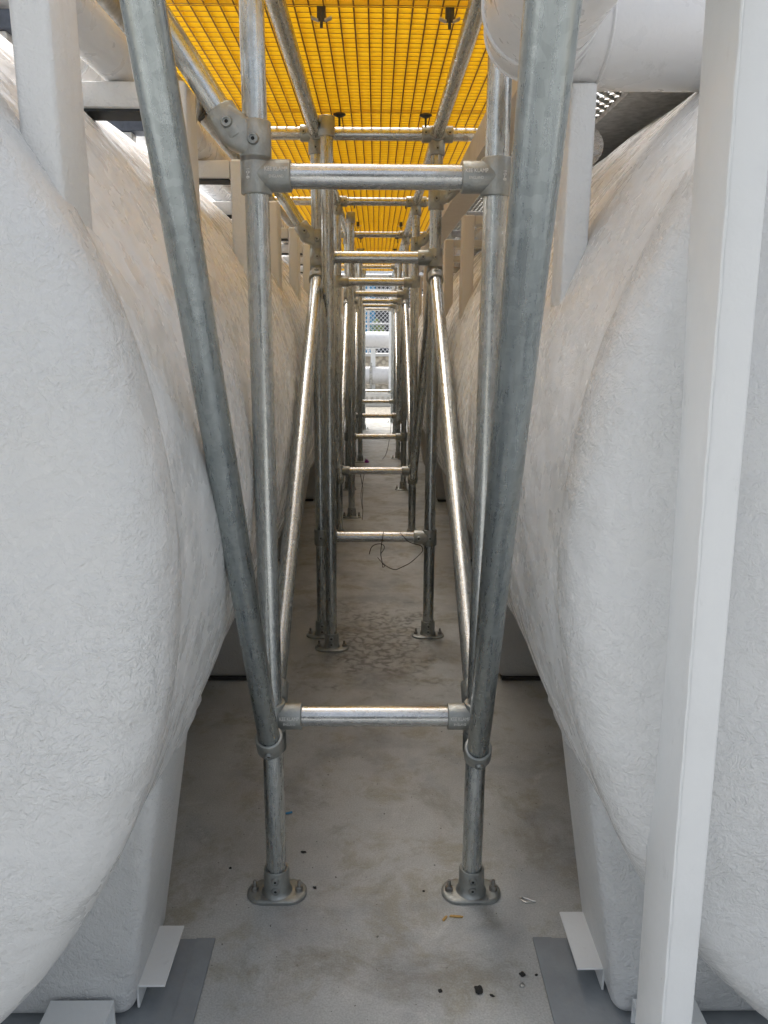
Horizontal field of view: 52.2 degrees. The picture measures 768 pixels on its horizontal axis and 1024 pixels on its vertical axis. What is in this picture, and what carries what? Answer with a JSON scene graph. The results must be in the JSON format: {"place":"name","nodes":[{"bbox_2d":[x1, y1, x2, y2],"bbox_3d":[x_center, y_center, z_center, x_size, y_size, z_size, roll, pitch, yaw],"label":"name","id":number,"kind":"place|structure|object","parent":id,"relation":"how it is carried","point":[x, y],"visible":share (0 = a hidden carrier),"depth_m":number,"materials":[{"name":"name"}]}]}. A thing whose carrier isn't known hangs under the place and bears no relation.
{"place":"outdoors","nodes":[
{"label":"outdoors","id":0,"kind":"place"},
{"bbox_2d":[163,419,581,1023],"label":"concrete floor","id":1,"kind":"structure","parent":0,"point":[363,933],"depth_m":2.20,"materials":[{"name":"grey concrete"}]},
{"bbox_2d":[1,939,215,1023],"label":"floor pad","id":2,"kind":"object","parent":1,"relation":"on","point":[158,1005],"visible":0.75,"depth_m":1.61,"materials":[{"name":"grey concrete"}]},
{"bbox_2d":[40,1000,115,1023],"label":"angle bracket","id":3,"kind":"object","parent":2,"relation":"on","point":[83,1012],"visible":1,"depth_m":1.53,"materials":[{"name":"white metal"}]},
{"bbox_2d":[137,926,183,1007],"bbox_3d":[-0.474,0.967,1.675,0.059,0.055,0.165,0,13,-1],"label":"angle bracket","id":4,"kind":"object","parent":2,"relation":"on","point":[157,968],"visible":0.93,"depth_m":1.65,"materials":[{"name":"white metal"}]},
{"bbox_2d":[0,34,342,1023],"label":"storage tank","id":5,"kind":"object","parent":2,"relation":"on","point":[120,646],"visible":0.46,"depth_m":1.00,"materials":[{"name":"white plastic"}]},
{"bbox_2d":[0,9,12,43],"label":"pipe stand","id":6,"kind":"object","parent":5,"relation":"on","point":[5,27],"visible":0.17,"depth_m":1.97,"materials":[{"name":"metal"}]},
{"bbox_2d":[9,0,92,228],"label":"pipe bracket","id":7,"kind":"object","parent":5,"relation":"attached to","point":[45,41],"visible":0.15,"depth_m":0.91,"materials":[{"name":"white metal"}]},
{"bbox_2d":[76,0,302,255],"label":"white pipe","id":8,"kind":"object","parent":7,"relation":"on","point":[104,50],"visible":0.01,"depth_m":1.40,"materials":[{"name":"paint"}]},
{"bbox_2d":[96,0,305,243],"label":"conduit","id":9,"kind":"object","parent":8,"relation":"on","point":[112,9],"visible":0.13,"depth_m":2.29,"materials":[{"name":"metal"}]},
{"bbox_2d":[196,97,199,123],"bbox_3d":[-0.447,-0.922,1.671,0.081,0.208,0.145,8,15,29],"label":"cable","id":10,"kind":"object","parent":9,"relation":"hanging from","point":[197,108],"visible":0.16,"depth_m":1.70,"materials":[{"name":"metal"}]},
{"bbox_2d":[108,121,144,142],"bbox_3d":[-1.028,-1.403,3.036,0.400,0.204,0.090,0,13,-1],"label":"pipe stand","id":11,"kind":"object","parent":5,"relation":"on","point":[132,130],"visible":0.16,"depth_m":2.98,"materials":[{"name":"metal"}]},
{"bbox_2d":[0,0,288,255],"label":"white pipe","id":12,"kind":"object","parent":11,"relation":"on","point":[213,192],"visible":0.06,"depth_m":3.30,"materials":[{"name":"paint"}]},
{"bbox_2d":[82,80,200,223],"bbox_3d":[-0.549,-0.614,1.597,0.332,0.462,0.100,0,13,-1],"label":"pipe bracket","id":13,"kind":"object","parent":5,"relation":"attached to","point":[110,100],"visible":0.2,"depth_m":1.51,"materials":[{"name":"white metal"}]},
{"bbox_2d":[198,159,246,274],"bbox_3d":[-0.556,-0.777,2.299,0.332,0.462,0.100,0,13,-1],"label":"pipe bracket","id":14,"kind":"object","parent":5,"relation":"attached to","point":[219,172],"visible":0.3,"depth_m":2.22,"materials":[{"name":"white metal"}]},
{"bbox_2d":[211,201,281,290],"bbox_3d":[-0.563,-0.942,3.010,0.332,0.462,0.100,0,13,-1],"label":"pipe bracket","id":15,"kind":"object","parent":5,"relation":"attached to","point":[275,234],"visible":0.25,"depth_m":2.94,"materials":[{"name":"white metal"}]},
{"bbox_2d":[281,227,300,301],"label":"pipe bracket","id":16,"kind":"object","parent":5,"relation":"attached to","point":[290,236],"visible":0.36,"depth_m":3.70,"materials":[{"name":"white metal"}]},
{"bbox_2d":[282,256,302,265],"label":"pipe bracket","id":17,"kind":"object","parent":5,"relation":"attached to","point":[286,258],"depth_m":5.11,"materials":[{"name":"white metal"}]},
{"bbox_2d":[281,244,309,295],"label":"pipe bracket","id":18,"kind":"object","parent":5,"relation":"attached to","point":[305,250],"visible":0.33,"depth_m":4.39,"materials":[{"name":"white metal"}]},
{"bbox_2d":[341,287,343,314],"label":"pipe bracket","id":19,"kind":"object","parent":5,"relation":"attached to","point":[342,293],"visible":0.18,"depth_m":8.88,"materials":[{"name":"white metal"}]},
{"bbox_2d":[171,938,214,1023],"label":"sealing tape","id":20,"kind":"object","parent":2,"relation":"on","point":[189,997],"visible":1,"depth_m":1.67,"materials":[{"name":"grey"}]},
{"bbox_2d":[315,114,348,651],"bbox_3d":[-0.222,-0.444,3.185,0.146,2.136,0.086,0,13,-1],"label":"prop post","id":21,"kind":"object","parent":1,"relation":"on","point":[326,135],"visible":1,"depth_m":3.16,"materials":[{"name":"metal"}]},
{"bbox_2d":[273,196,427,531],"bbox_3d":[-0.130,-0.859,4.962,1.080,2.140,0.090,0,13,-1],"label":"tube trestle","id":22,"kind":"object","parent":1,"relation":"on","point":[412,281],"visible":0.67,"depth_m":4.86,"materials":[{"name":"metal"}]},
{"bbox_2d":[310,266,343,484],"bbox_3d":[-0.282,-0.601,4.160,0.063,1.239,1.739,0,13,-1],"label":"diagonal brace","id":23,"kind":"object","parent":22,"relation":"attached to","point":[339,478],"visible":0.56,"depth_m":4.71,"materials":[{"name":"grey metal"}]},
{"bbox_2d":[341,207,346,236],"bbox_3d":[-0.292,-2.062,5.544,0.048,0.048,1.588,0,13,-1],"label":"lengthwise rail","id":24,"kind":"object","parent":22,"relation":"attached to","point":[343,223],"visible":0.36,"depth_m":5.58,"materials":[{"name":"grey metal"}]},
{"bbox_2d":[280,205,429,221],"bbox_3d":[-0.148,-2.078,5.449,1.132,0.084,1.037,0,13,-1],"label":"grating panel","id":25,"kind":"object","parent":24,"relation":"on","point":[381,213],"visible":0.15,"depth_m":5.51,"materials":[{"name":"yellow plastic"}]},
{"bbox_2d":[342,299,347,478],"bbox_3d":[-0.298,-0.982,5.793,0.063,1.215,1.739,0,13,-1],"label":"diagonal brace","id":26,"kind":"object","parent":22,"relation":"attached to","point":[344,348],"visible":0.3,"depth_m":5.85,"materials":[{"name":"silver metal"}]},
{"bbox_2d":[360,474,363,518],"bbox_3d":[-0.142,-0.098,5.113,0.028,0.303,0.013,0,13,-1],"label":"loose wire","id":27,"kind":"object","parent":22,"relation":"hanging from","point":[362,494],"visible":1,"depth_m":5.11,"materials":[{"name":"black"}]},
{"bbox_2d":[402,299,409,475],"bbox_3d":[0.181,-0.980,5.798,0.063,1.215,1.739,0,13,-1],"label":"diagonal brace","id":28,"kind":"object","parent":22,"relation":"attached to","point":[405,307],"visible":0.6,"depth_m":5.92,"materials":[{"name":"silver metal"}]},
{"bbox_2d":[403,208,411,236],"bbox_3d":[0.187,-2.060,5.549,0.048,0.048,1.588,0,13,-1],"label":"lengthwise rail","id":29,"kind":"object","parent":22,"relation":"attached to","point":[407,229],"visible":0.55,"depth_m":5.69,"materials":[{"name":"grey metal"}]},
{"bbox_2d":[308,221,429,231],"bbox_3d":[-0.158,-2.308,6.439,1.132,0.085,1.003,0,13,-1],"label":"grating panel","id":30,"kind":"object","parent":29,"relation":"on","point":[378,226],"visible":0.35,"depth_m":6.21,"materials":[{"name":"yellow plastic"}]},
{"bbox_2d":[411,227,429,250],"bbox_3d":[0.307,-1.728,4.761,0.288,0.274,0.069,0,13,-1],"label":"outrigger strut","id":31,"kind":"object","parent":22,"relation":"attached to","point":[419,242],"visible":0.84,"depth_m":4.75,"materials":[{"name":"grey metal"}]},
{"bbox_2d":[408,266,441,484],"bbox_3d":[0.197,-0.600,4.165,0.063,1.239,1.739,0,13,-1],"label":"diagonal brace","id":32,"kind":"object","parent":22,"relation":"attached to","point":[419,415],"visible":0.67,"depth_m":4.13,"materials":[{"name":"grey metal"}]},
{"bbox_2d":[343,212,361,517],"bbox_3d":[-0.234,-1.002,5.586,0.146,2.136,0.086,0,13,-1],"label":"prop post","id":33,"kind":"object","parent":1,"relation":"on","point":[350,222],"visible":0.98,"depth_m":5.58,"materials":[{"name":"metal"}]},
{"bbox_2d":[355,249,365,462],"bbox_3d":[-0.243,-1.566,8.012,0.146,2.136,0.086,0,13,-1],"label":"prop post","id":34,"kind":"object","parent":1,"relation":"on","point":[360,388],"visible":0.83,"depth_m":8.03,"materials":[{"name":"metal"}]},
{"bbox_2d":[362,269,368,429],"bbox_3d":[-0.276,-2.186,10.680,0.146,2.136,0.086,0,13,-1],"label":"prop post","id":35,"kind":"object","parent":1,"relation":"on","point":[364,348],"visible":0.72,"depth_m":10.67,"materials":[{"name":"metal"}]},
{"bbox_2d":[341,264,402,433],"bbox_3d":[-0.177,-1.997,9.860,1.080,2.140,0.090,0,13,-1],"label":"tube trestle","id":36,"kind":"object","parent":1,"relation":"on","point":[393,400],"visible":0.44,"depth_m":9.83,"materials":[{"name":"metal"}]},
{"bbox_2d":[341,274,402,422],"bbox_3d":[-0.193,-2.377,11.492,1.080,2.140,0.090,0,13,-1],"label":"tube trestle","id":37,"kind":"object","parent":1,"relation":"on","point":[389,391],"visible":0.24,"depth_m":11.41,"materials":[{"name":"metal"}]},
{"bbox_3d":[-0.340,-3.200,10.441,0.048,0.048,1.588,0,13,-1],"label":"lengthwise rail","id":38,"kind":"object","parent":37,"relation":"attached to","visible":0},
{"bbox_2d":[341,268,402,270],"bbox_3d":[-0.197,-3.235,10.426,1.132,0.084,1.017,0,13,-1],"label":"grating panel","id":39,"kind":"object","parent":38,"relation":"on","point":[342,269],"visible":0.06,"depth_m":10.70,"materials":[{"name":"yellow plastic"}]},
{"bbox_2d":[271,125,477,638],"bbox_3d":[-0.114,-0.479,3.330,1.080,2.140,0.090,0,13,-1],"label":"tube trestle","id":40,"kind":"object","parent":1,"relation":"on","point":[430,256],"visible":0.87,"depth_m":3.29,"materials":[{"name":"metal"}]},
{"bbox_2d":[274,193,320,248],"bbox_3d":[-0.399,-1.273,3.139,0.322,0.426,0.069,0,13,-1],"label":"outrigger strut","id":41,"kind":"object","parent":40,"relation":"attached to","point":[307,233],"visible":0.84,"depth_m":3.15,"materials":[{"name":"grey metal"}]},
{"bbox_2d":[333,189,340,203],"bbox_3d":[-0.276,-1.683,3.911,0.048,0.048,1.588,0,13,-1],"label":"lengthwise rail","id":42,"kind":"object","parent":40,"relation":"attached to","point":[336,198],"visible":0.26,"depth_m":4.46,"materials":[{"name":"grey metal"}]},
{"bbox_2d":[369,531,422,569],"bbox_3d":[0.052,0.170,3.449,0.238,0.176,0.009,0,13,-1],"label":"loose wire","id":43,"kind":"object","parent":40,"relation":"hanging from","point":[384,548],"visible":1,"depth_m":3.45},
{"bbox_2d":[413,143,430,204],"bbox_3d":[0.203,-1.681,3.916,0.048,0.048,1.588,0,13,-1],"label":"lengthwise rail","id":44,"kind":"object","parent":40,"relation":"attached to","point":[418,195],"visible":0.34,"depth_m":4.28,"materials":[{"name":"silver metal"}]},
{"bbox_2d":[273,189,427,197],"bbox_3d":[-0.138,-1.846,4.450,1.132,0.084,1.047,0,13,-1],"label":"grating panel","id":45,"kind":"object","parent":44,"relation":"on","point":[352,193],"visible":0.05,"depth_m":4.73,"materials":[{"name":"yellow plastic"}]},
{"bbox_2d":[428,190,459,210],"bbox_3d":[0.323,-1.349,3.129,0.288,0.274,0.069,0,13,-1],"label":"outrigger strut","id":46,"kind":"object","parent":40,"relation":"attached to","point":[438,199],"visible":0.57,"depth_m":3.13,"materials":[{"name":"grey metal"}]},
{"bbox_2d":[238,0,511,905],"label":"tube trestle","id":47,"kind":"object","parent":1,"relation":"on","point":[487,177],"visible":0.77,"depth_m":1.64,"materials":[{"name":"metal"}]},
{"bbox_2d":[119,0,283,759],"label":"diagonal brace","id":48,"kind":"object","parent":47,"relation":"attached to","point":[146,23],"visible":0.99,"depth_m":1.05,"materials":[{"name":"grey metal"}]},
{"bbox_2d":[166,2,271,160],"bbox_3d":[-0.383,-0.896,1.506,0.321,0.421,0.069,0,13,-1],"label":"outrigger strut","id":49,"kind":"object","parent":47,"relation":"attached to","point":[235,129],"visible":0.93,"depth_m":1.51,"materials":[{"name":"silver metal"}]},
{"bbox_2d":[264,0,318,136],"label":"lengthwise rail","id":50,"kind":"object","parent":47,"relation":"attached to","point":[279,14],"visible":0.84,"depth_m":2.18,"materials":[{"name":"silver metal"}]},
{"bbox_2d":[267,112,484,163],"bbox_3d":[-0.129,-1.613,3.447,1.132,0.084,1.047,0,13,-1],"label":"grating panel","id":51,"kind":"object","parent":50,"relation":"on","point":[373,152],"visible":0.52,"depth_m":3.47,"materials":[{"name":"yellow plastic"}]},
{"bbox_2d":[279,267,321,751],"bbox_3d":[-0.266,-0.223,2.528,0.063,1.215,1.739,0,13,-1],"label":"diagonal brace","id":52,"kind":"object","parent":47,"relation":"attached to","point":[290,540],"visible":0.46,"depth_m":2.35,"materials":[{"name":"silver metal"}]},
{"bbox_2d":[428,268,470,749],"bbox_3d":[0.212,-0.221,2.533,0.063,1.215,1.739,0,13,-1],"label":"diagonal brace","id":53,"kind":"object","parent":47,"relation":"attached to","point":[460,540],"visible":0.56,"depth_m":2.36,"materials":[{"name":"silver metal"}]},
{"bbox_2d":[432,0,482,137],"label":"lengthwise rail","id":54,"kind":"object","parent":47,"relation":"attached to","point":[472,22],"visible":1,"depth_m":2.21,"materials":[{"name":"silver metal"}]},
{"bbox_2d":[166,0,468,6],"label":"grating panel","id":55,"kind":"object","parent":54,"relation":"on","point":[442,3],"visible":0.52,"depth_m":1.97,"materials":[{"name":"yellow plastic"}]},
{"bbox_2d":[168,4,487,113],"bbox_3d":[-0.119,-1.384,2.465,1.132,0.085,1.003,0,13,-1],"label":"grating panel","id":56,"kind":"object","parent":54,"relation":"on","point":[378,59],"visible":0.58,"depth_m":2.34,"materials":[{"name":"yellow plastic"}]},
{"bbox_2d":[463,0,582,769],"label":"diagonal brace","id":57,"kind":"object","parent":47,"relation":"attached to","point":[549,39],"visible":0.98,"depth_m":0.85,"materials":[{"name":"grey metal"}]},
{"bbox_2d":[354,250,401,458],"bbox_3d":[-0.162,-1.618,8.227,1.080,2.140,0.090,0,13,-1],"label":"tube trestle","id":58,"kind":"object","parent":1,"relation":"on","point":[397,301],"visible":0.31,"depth_m":8.18,"materials":[{"name":"metal"}]},
{"bbox_2d":[356,309,357,412],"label":"diagonal brace","id":59,"kind":"object","parent":58,"relation":"attached to","point":[356,346],"visible":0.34,"depth_m":9.22,"materials":[{"name":"silver metal"}]},
{"bbox_2d":[393,309,396,421],"bbox_3d":[0.149,-1.739,9.062,0.063,1.215,1.739,0,13,-1],"label":"diagonal brace","id":60,"kind":"object","parent":58,"relation":"attached to","point":[395,325],"visible":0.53,"depth_m":9.28,"materials":[{"name":"silver metal"}]},
{"bbox_2d":[398,240,402,250],"bbox_3d":[0.171,-2.440,7.181,0.048,0.048,1.588,0,13,-1],"label":"lengthwise rail","id":61,"kind":"object","parent":58,"relation":"attached to","point":[401,247],"visible":0.16,"depth_m":7.19,"materials":[{"name":"grey metal"}]},
{"bbox_2d":[395,298,408,423],"bbox_3d":[0.165,-1.359,7.430,0.063,1.239,1.739,0,13,-1],"label":"diagonal brace","id":62,"kind":"object","parent":58,"relation":"attached to","point":[398,418],"visible":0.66,"depth_m":7.61,"materials":[{"name":"grey metal"}]},
{"bbox_3d":[-0.308,-2.441,7.176,0.048,0.048,1.588,0,13,-1],"label":"lengthwise rail","id":63,"kind":"object","parent":58,"relation":"attached to","visible":0},
{"bbox_2d":[341,237,410,248],"bbox_3d":[-0.167,-2.533,7.406,1.132,0.084,1.017,0,13,-1],"label":"grating panel","id":64,"kind":"object","parent":63,"relation":"on","point":[376,243],"visible":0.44,"depth_m":7.43,"materials":[{"name":"yellow plastic"}]},
{"bbox_3d":[-0.324,-2.821,8.808,0.048,0.048,1.588,0,13,-1],"label":"lengthwise rail","id":65,"kind":"object","parent":58,"relation":"attached to","visible":0},
{"bbox_2d":[341,263,402,264],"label":"grating panel","id":66,"kind":"object","parent":65,"relation":"on","point":[372,264],"visible":0.02,"depth_m":9.84,"materials":[{"name":"yellow plastic"}]},
{"bbox_2d":[341,248,410,250],"bbox_3d":[-0.177,-2.765,8.405,1.132,0.084,1.067,0,13,-1],"label":"grating panel","id":67,"kind":"object","parent":65,"relation":"on","point":[366,249],"visible":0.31,"depth_m":8.02,"materials":[{"name":"yellow plastic"}]},
{"bbox_2d":[341,230,422,490],"bbox_3d":[-0.145,-1.238,6.595,1.080,2.140,0.090,0,13,-1],"label":"tube trestle","id":68,"kind":"object","parent":1,"relation":"on","point":[401,436],"visible":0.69,"depth_m":6.58,"materials":[{"name":"metal"}]},
{"bbox_2d":[449,915,462,917],"bbox_3d":[0.172,0.960,1.863,0.033,0.003,0.009,0,13,-1],"label":"wood chip","id":69,"kind":"object","parent":1,"relation":"on","point":[456,916],"visible":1,"depth_m":1.86,"materials":[{"name":"brown wood"}]},
{"bbox_2d":[474,985,482,994],"bbox_3d":[0.200,1.006,1.653,0.019,0.010,0.020,0,13,-1],"label":"dirt lump","id":70,"kind":"object","parent":1,"relation":"on","point":[478,989],"visible":1,"depth_m":1.65,"materials":[{"name":"soil"}]},
{"bbox_2d":[520,897,535,902],"bbox_3d":[0.351,0.948,1.914,0.037,0.003,0.016,7,15,25],"label":"wire clip","id":71,"kind":"object","parent":1,"relation":"on","point":[528,899],"visible":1,"depth_m":1.91,"materials":[{"name":"metal"}]},
{"bbox_2d":[533,938,767,1023],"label":"floor pad","id":72,"kind":"object","parent":1,"relation":"on","point":[591,1002],"visible":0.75,"depth_m":1.62,"materials":[{"name":"grey concrete"}]},
{"bbox_2d":[533,937,575,1023],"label":"sealing tape","id":73,"kind":"object","parent":72,"relation":"on","point":[558,999],"visible":1,"depth_m":1.67,"materials":[{"name":"grey plastic"}]},
{"bbox_2d":[560,912,604,989],"bbox_3d":[0.432,0.961,1.724,0.059,0.055,0.165,0,13,-1],"label":"angle bracket","id":74,"kind":"object","parent":72,"relation":"on","point":[581,944],"visible":0.89,"depth_m":1.70,"materials":[{"name":"white metal"}]},
{"bbox_2d":[409,92,767,1019],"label":"storage tank","id":75,"kind":"object","parent":72,"relation":"on","point":[585,636],"visible":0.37,"depth_m":1.09,"materials":[{"name":"white plastic"}]},
{"bbox_2d":[410,285,422,326],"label":"pipe bracket","id":76,"kind":"object","parent":75,"relation":"attached to","point":[410,305],"visible":0.03,"depth_m":7.37,"materials":[{"name":"metal"}]},
{"bbox_2d":[419,276,422,316],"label":"pipe bracket","id":77,"kind":"object","parent":75,"relation":"attached to","point":[420,297],"visible":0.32,"depth_m":6.28,"materials":[{"name":"metal"}]},
{"bbox_2d":[423,267,459,321],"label":"pipe bracket","id":78,"kind":"object","parent":75,"relation":"attached to","point":[455,269],"visible":0.16,"depth_m":5.30,"materials":[{"name":"paint"}]},
{"bbox_2d":[454,256,459,262],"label":"pipe bracket","id":79,"kind":"object","parent":75,"relation":"attached to","point":[456,259],"depth_m":4.46,"materials":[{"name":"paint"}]},
{"bbox_2d":[443,239,481,315],"bbox_3d":[0.454,-1.055,3.766,0.340,0.472,0.085,0,13,-1],"label":"pipe bracket","id":80,"kind":"object","parent":75,"relation":"attached to","point":[450,245],"visible":0.52,"depth_m":3.70,"materials":[{"name":"paint"}]},
{"bbox_2d":[459,215,482,318],"bbox_3d":[0.461,-0.874,2.987,0.340,0.472,0.085,0,13,-1],"label":"pipe bracket","id":81,"kind":"object","parent":75,"relation":"attached to","point":[469,223],"visible":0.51,"depth_m":2.93,"materials":[{"name":"paint"}]},
{"bbox_2d":[422,128,602,288],"bbox_3d":[0.521,-1.827,5.664,0.110,0.110,7.150,0,13,-1],"label":"foil pipe","id":82,"kind":"object","parent":75,"relation":"on","point":[598,147],"visible":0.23,"depth_m":2.19,"materials":[{"name":"grey"}]},
{"bbox_2d":[409,79,694,281],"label":"tank walkway","id":83,"kind":"structure","parent":75,"relation":"on","point":[621,118],"depth_m":2.38,"materials":[{"name":"paint"}]},
{"bbox_2d":[550,83,596,306],"bbox_3d":[0.329,-0.493,1.380,0.043,0.456,0.085,0,13,-1],"label":"pipe bracket","id":84,"kind":"object","parent":75,"relation":"attached to","point":[571,227],"visible":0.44,"depth_m":1.33,"materials":[{"name":"white metal"}]},
{"bbox_2d":[481,0,705,91],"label":"white pipe","id":85,"kind":"object","parent":84,"relation":"on","point":[639,45],"visible":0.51,"depth_m":1.24,"materials":[{"name":"paint"}]},
{"bbox_2d":[630,999,706,1023],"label":"angle bracket","id":86,"kind":"object","parent":72,"relation":"on","point":[697,1017],"visible":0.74,"depth_m":1.54,"materials":[{"name":"white metal"}]},
{"bbox_2d":[635,0,767,1023],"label":"support column","id":87,"kind":"structure","parent":1,"relation":"on","point":[729,185],"depth_m":0.92,"materials":[{"name":"white paint"}]},
{"bbox_2d":[136,92,608,255],"label":"sky","id":88,"kind":"structure","parent":0,"point":[139,143],"materials":[{"name":"white"}]},
{"bbox_2d":[366,406,389,418],"bbox_3d":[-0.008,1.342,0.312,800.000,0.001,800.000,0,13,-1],"label":"ground","id":89,"kind":"structure","parent":0,"point":[377,409],"depth_m":13.73,"materials":[{"name":"beige concrete"}]},
{"bbox_2d":[366,277,374,352],"bbox_3d":[-2.349,-5.160,21.853,4.210,2.650,3.050,0,13,-1],"label":"shipping container","id":90,"kind":"object","parent":89,"relation":"on","point":[372,315],"visible":0.01,"depth_m":20.39,"materials":[{"name":"metal"}]},
{"bbox_2d":[370,318,383,352],"bbox_3d":[-0.201,-4.012,19.605,0.454,1.657,0.450,-7,15,-28],"label":"tree","id":91,"kind":"object","parent":89,"relation":"on","point":[376,329],"visible":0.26,"depth_m":19.41,"materials":[{"name":"green plant"}]},
{"bbox_2d":[366,332,388,388],"bbox_3d":[-0.150,-2.774,15.062,10.000,1.340,0.300,0,13,-1],"label":"yard pipe","id":92,"kind":"object","parent":89,"relation":"on","point":[376,340],"visible":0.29,"depth_m":14.83,"materials":[{"name":"metal"}]},
{"bbox_2d":[366,363,388,388],"bbox_3d":[-0.151,-2.494,15.127,10.000,0.765,0.354,0,13,-1],"label":"yard pipe","id":93,"kind":"object","parent":89,"relation":"on","point":[377,375],"visible":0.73,"depth_m":14.95,"materials":[{"name":"metal"}]},
{"bbox_2d":[366,353,388,388],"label":"retaining wall","id":94,"kind":"structure","parent":89,"relation":"on","point":[381,359],"depth_m":16.72,"materials":[{"name":"stone"}]},
{"bbox_2d":[341,271,422,352],"bbox_3d":[-0.162,-4.310,16.679,3.250,1.840,0.063,0,13,-1],"label":"chain link fence","id":95,"kind":"object","parent":94,"relation":"on","point":[368,323],"visible":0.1,"depth_m":16.70,"materials":[{"name":"metal"}]},
{"bbox_2d":[366,289,390,388],"bbox_3d":[-1.435,-3.078,14.661,3.420,2.100,0.080,0,13,-1],"label":"gantry post","id":96,"kind":"object","parent":89,"relation":"on","point":[389,334],"visible":0.04,"depth_m":14.59,"materials":[{"name":"white metal"}]},
{"bbox_2d":[366,389,390,406],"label":"wall","id":97,"kind":"structure","parent":0,"point":[377,396],"depth_m":14.40,"materials":[{"name":"concrete"}]},
{"bbox_2d":[341,271,422,352],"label":"yard building","id":98,"kind":"structure","parent":0,"point":[377,314],"depth_m":26.18,"materials":[{"name":"metal"}]}
]}

